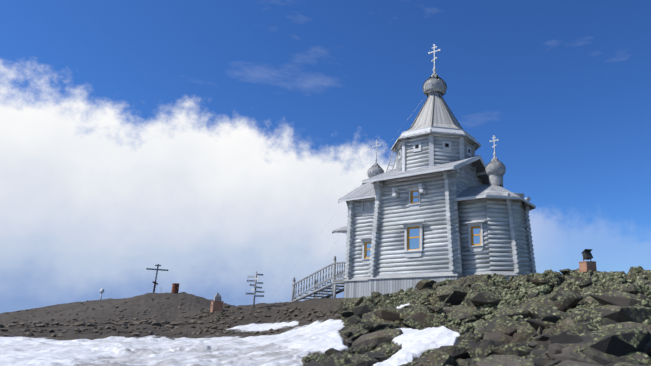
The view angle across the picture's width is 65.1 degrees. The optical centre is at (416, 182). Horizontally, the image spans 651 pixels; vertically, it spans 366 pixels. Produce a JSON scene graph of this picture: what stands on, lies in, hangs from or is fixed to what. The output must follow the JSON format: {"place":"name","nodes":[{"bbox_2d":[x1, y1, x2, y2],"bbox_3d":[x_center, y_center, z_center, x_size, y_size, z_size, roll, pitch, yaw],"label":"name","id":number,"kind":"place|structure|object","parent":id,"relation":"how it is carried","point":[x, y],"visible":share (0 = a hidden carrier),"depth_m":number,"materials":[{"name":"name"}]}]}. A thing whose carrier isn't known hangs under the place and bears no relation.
{"place":"outdoors","nodes":[
{"label":"outdoors","id":0,"kind":"place"},
{"bbox_2d":[0,267,650,365],"bbox_3d":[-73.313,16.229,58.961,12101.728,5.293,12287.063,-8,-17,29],"label":"rocky ground","id":1,"kind":"structure","parent":0,"point":[286,345],"depth_m":16.36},
{"bbox_2d":[146,264,167,292],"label":"memorial cross","id":2,"kind":"object","parent":1,"relation":"on","point":[157,269],"visible":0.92,"depth_m":48.35,"materials":[{"name":"grey wood"}]},
{"bbox_2d":[171,283,178,292],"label":"rusty barrel","id":3,"kind":"object","parent":1,"relation":"on","point":[175,287],"visible":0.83,"depth_m":47.05,"materials":[{"name":"brown metal"}]},
{"bbox_2d":[210,292,223,311],"bbox_3d":[-11.683,6.935,29.021,0.700,1.160,0.540,10,-18,-34],"label":"monument stone","id":4,"kind":"object","parent":1,"relation":"on","point":[216,304],"visible":0.98,"depth_m":28.84,"materials":[{"name":"pink stone"}]},
{"bbox_2d":[245,271,263,308],"bbox_3d":[-9.614,6.493,29.574,1.061,2.450,0.830,5,-16,-17],"label":"sign post","id":5,"kind":"object","parent":1,"relation":"on","point":[254,285],"visible":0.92,"depth_m":29.65,"materials":[{"name":"grey wood"}]},
{"bbox_2d":[290,256,344,301],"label":"church porch stairs","id":6,"kind":"structure","parent":1,"relation":"on","point":[322,289],"depth_m":30.89,"materials":[{"name":"grey wood"}]},
{"bbox_2d":[0,269,650,365],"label":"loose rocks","id":7,"kind":"object","parent":1,"relation":"on","point":[611,329],"visible":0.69,"depth_m":11.62,"materials":[{"name":"stone"}]},
{"bbox_2d":[343,271,528,297],"bbox_3d":[1.328,6.114,27.472,10.260,1.880,5.800,-8,-17,29],"label":"foundation skirting","id":8,"kind":"object","parent":1,"relation":"on","point":[356,287],"visible":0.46,"depth_m":25.87,"materials":[{"name":"grey wood"}]},
{"bbox_2d":[344,164,535,278],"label":"church log walls","id":9,"kind":"structure","parent":1,"relation":"on","point":[442,212],"depth_m":25.83,"materials":[{"name":"grey wood"}]},
{"bbox_2d":[332,226,346,233],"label":"porch roof","id":10,"kind":"structure","parent":9,"relation":"attached to","point":[339,230],"depth_m":30.68,"materials":[{"name":"grey metal"}]},
{"bbox_2d":[358,140,485,263],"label":"church window casings","id":11,"kind":"object","parent":9,"relation":"attached to","point":[369,207],"visible":0.75,"depth_m":26.50,"materials":[{"name":"grey wood"}]},
{"bbox_2d":[365,190,480,258],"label":"window frames","id":12,"kind":"structure","parent":9,"relation":"in","point":[408,237],"depth_m":26.15,"materials":[{"name":"brown wood"}]},
{"bbox_2d":[366,192,479,256],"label":"window panes","id":13,"kind":"structure","parent":12,"relation":"in","point":[413,243],"depth_m":26.07,"materials":[{"name":"blue glass"}]},
{"bbox_2d":[338,155,535,210],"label":"church roofs","id":14,"kind":"structure","parent":9,"relation":"on","point":[365,189],"depth_m":26.93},
{"bbox_2d":[367,140,383,183],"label":"church dome","id":15,"kind":"structure","parent":14,"relation":"on","point":[375,169],"depth_m":31.35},
{"bbox_2d":[386,145,395,171],"bbox_3d":[-1.547,-1.135,30.200,1.244,2.134,0.789,-8,-17,29],"label":"ladder","id":16,"kind":"object","parent":14,"relation":"on","point":[391,160],"visible":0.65,"depth_m":30.09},
{"bbox_2d":[395,126,475,182],"bbox_3d":[1.094,-1.216,29.557,4.476,2.769,4.476,-8,-17,29],"label":"church drum","id":17,"kind":"object","parent":14,"relation":"on","point":[432,153],"visible":0.52,"depth_m":27.77,"materials":[{"name":"grey wood"}]},
{"bbox_2d":[391,94,480,152],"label":"tower roof","id":18,"kind":"structure","parent":17,"relation":"on","point":[435,110],"depth_m":28.95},
{"bbox_2d":[423,44,446,96],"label":"church dome","id":19,"kind":"structure","parent":18,"relation":"on","point":[435,84],"depth_m":30.35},
{"bbox_2d":[485,135,505,186],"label":"church dome","id":20,"kind":"structure","parent":14,"relation":"on","point":[495,170],"depth_m":27.09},
{"bbox_2d":[304,266,650,365],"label":"rocks","id":21,"kind":"object","parent":1,"relation":"on","point":[524,290],"visible":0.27,"depth_m":15.89,"materials":[{"name":"grey stone"}]},
{"bbox_2d":[578,249,596,271],"bbox_3d":[5.734,2.619,16.778,0.440,0.756,0.388,6,-16,-21],"label":"bust","id":22,"kind":"object","parent":1,"relation":"on","point":[585,266],"visible":0.98,"depth_m":16.65,"materials":[{"name":"black"}]},
{"bbox_2d":[0,0,650,312],"label":"sky","id":23,"kind":"structure","parent":0,"point":[211,143],"materials":[{"name":"blue"}]}
]}

